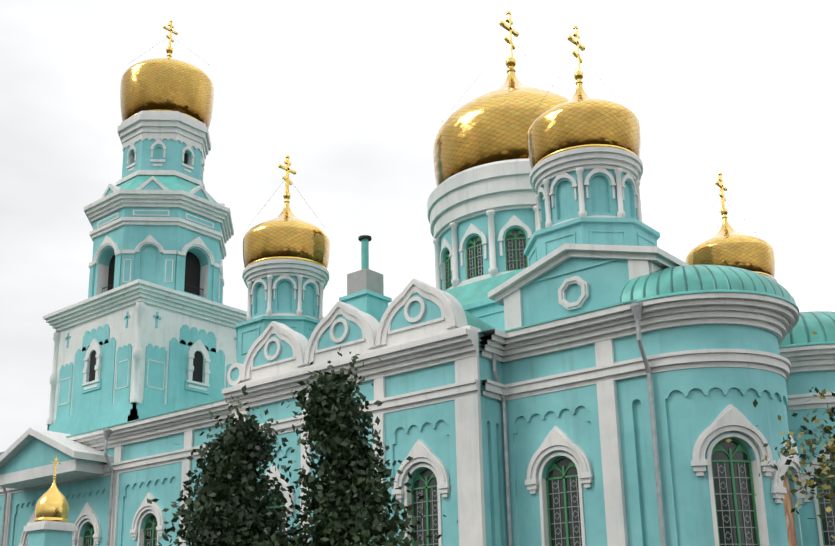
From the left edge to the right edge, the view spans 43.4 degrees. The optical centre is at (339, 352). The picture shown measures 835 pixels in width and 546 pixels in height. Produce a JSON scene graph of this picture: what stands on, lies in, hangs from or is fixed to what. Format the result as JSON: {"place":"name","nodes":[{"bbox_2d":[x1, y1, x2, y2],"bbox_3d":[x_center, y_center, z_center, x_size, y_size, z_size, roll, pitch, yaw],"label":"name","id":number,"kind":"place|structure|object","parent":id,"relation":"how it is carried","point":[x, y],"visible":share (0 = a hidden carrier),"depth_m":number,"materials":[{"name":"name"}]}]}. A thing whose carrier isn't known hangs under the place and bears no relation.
{"place":"outdoors","nodes":[
{"label":"outdoors","id":0,"kind":"place"},
{"bbox_2d":[0,0,834,451],"label":"sky","id":1,"kind":"structure","parent":0,"point":[358,95],"materials":[{"name":"white"}]},
{"label":"ground","id":2,"kind":"structure","parent":0,"visible":0},
{"bbox_2d":[23,520,77,545],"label":"gate pylon","id":3,"kind":"object","parent":2,"relation":"on","point":[47,533],"visible":1,"depth_m":28.10,"materials":[{"name":"teal paint"}]},
{"bbox_2d":[33,456,68,522],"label":"small onion dome","id":4,"kind":"structure","parent":3,"relation":"on","point":[52,504],"depth_m":28.30,"materials":[{"name":"gold metal"}]},
{"bbox_2d":[143,385,331,545],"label":"linden tree","id":5,"kind":"object","parent":2,"relation":"on","point":[228,506],"visible":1,"depth_m":21.47,"materials":[{"name":"green plant"}]},
{"bbox_2d":[0,278,665,545],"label":"church facade","id":6,"kind":"structure","parent":2,"relation":"on","point":[543,433],"depth_m":32.21,"materials":[{"name":"teal paint"}]},
{"bbox_2d":[43,111,246,434],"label":"bell tower","id":7,"kind":"structure","parent":6,"relation":"on","point":[146,328],"depth_m":61.94,"materials":[{"name":"teal paint"}]},
{"bbox_2d":[120,20,213,128],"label":"onion dome","id":8,"kind":"structure","parent":7,"relation":"on","point":[168,83],"depth_m":66.14,"materials":[{"name":"gold metal"}]},
{"bbox_2d":[235,147,777,363],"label":"dome drums","id":9,"kind":"object","parent":6,"relation":"on","point":[493,225],"visible":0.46,"depth_m":42.58,"materials":[{"name":"teal paint"}]},
{"bbox_2d":[243,155,329,268],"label":"onion dome","id":10,"kind":"structure","parent":9,"relation":"on","point":[286,233],"depth_m":43.98,"materials":[{"name":"gold metal"}]},
{"bbox_2d":[433,11,569,186],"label":"onion dome","id":11,"kind":"structure","parent":9,"relation":"on","point":[491,126],"depth_m":44.45,"materials":[{"name":"gold metal"}]},
{"bbox_2d":[527,26,640,169],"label":"onion dome","id":12,"kind":"structure","parent":9,"relation":"on","point":[581,118],"depth_m":34.24,"materials":[{"name":"gold metal"}]},
{"bbox_2d":[685,172,774,277],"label":"onion dome","id":13,"kind":"structure","parent":9,"relation":"on","point":[727,244],"depth_m":45.69,"materials":[{"name":"gold metal"}]},
{"bbox_2d":[488,243,688,329],"bbox_3d":[8.845,-1.528,33.282,5.810,2.490,5.840,-14,-21,41],"label":"pediment","id":14,"kind":"object","parent":6,"relation":"on","point":[565,279],"visible":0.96,"depth_m":31.43,"materials":[{"name":"teal paint"}]},
{"bbox_2d":[265,346,457,545],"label":"linden tree","id":15,"kind":"object","parent":2,"relation":"on","point":[343,498],"visible":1,"depth_m":21.56,"materials":[{"name":"green plant"}]},
{"bbox_2d":[620,265,834,545],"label":"apses","id":16,"kind":"structure","parent":2,"relation":"on","point":[729,345],"depth_m":28.39,"materials":[{"name":"teal paint"}]},
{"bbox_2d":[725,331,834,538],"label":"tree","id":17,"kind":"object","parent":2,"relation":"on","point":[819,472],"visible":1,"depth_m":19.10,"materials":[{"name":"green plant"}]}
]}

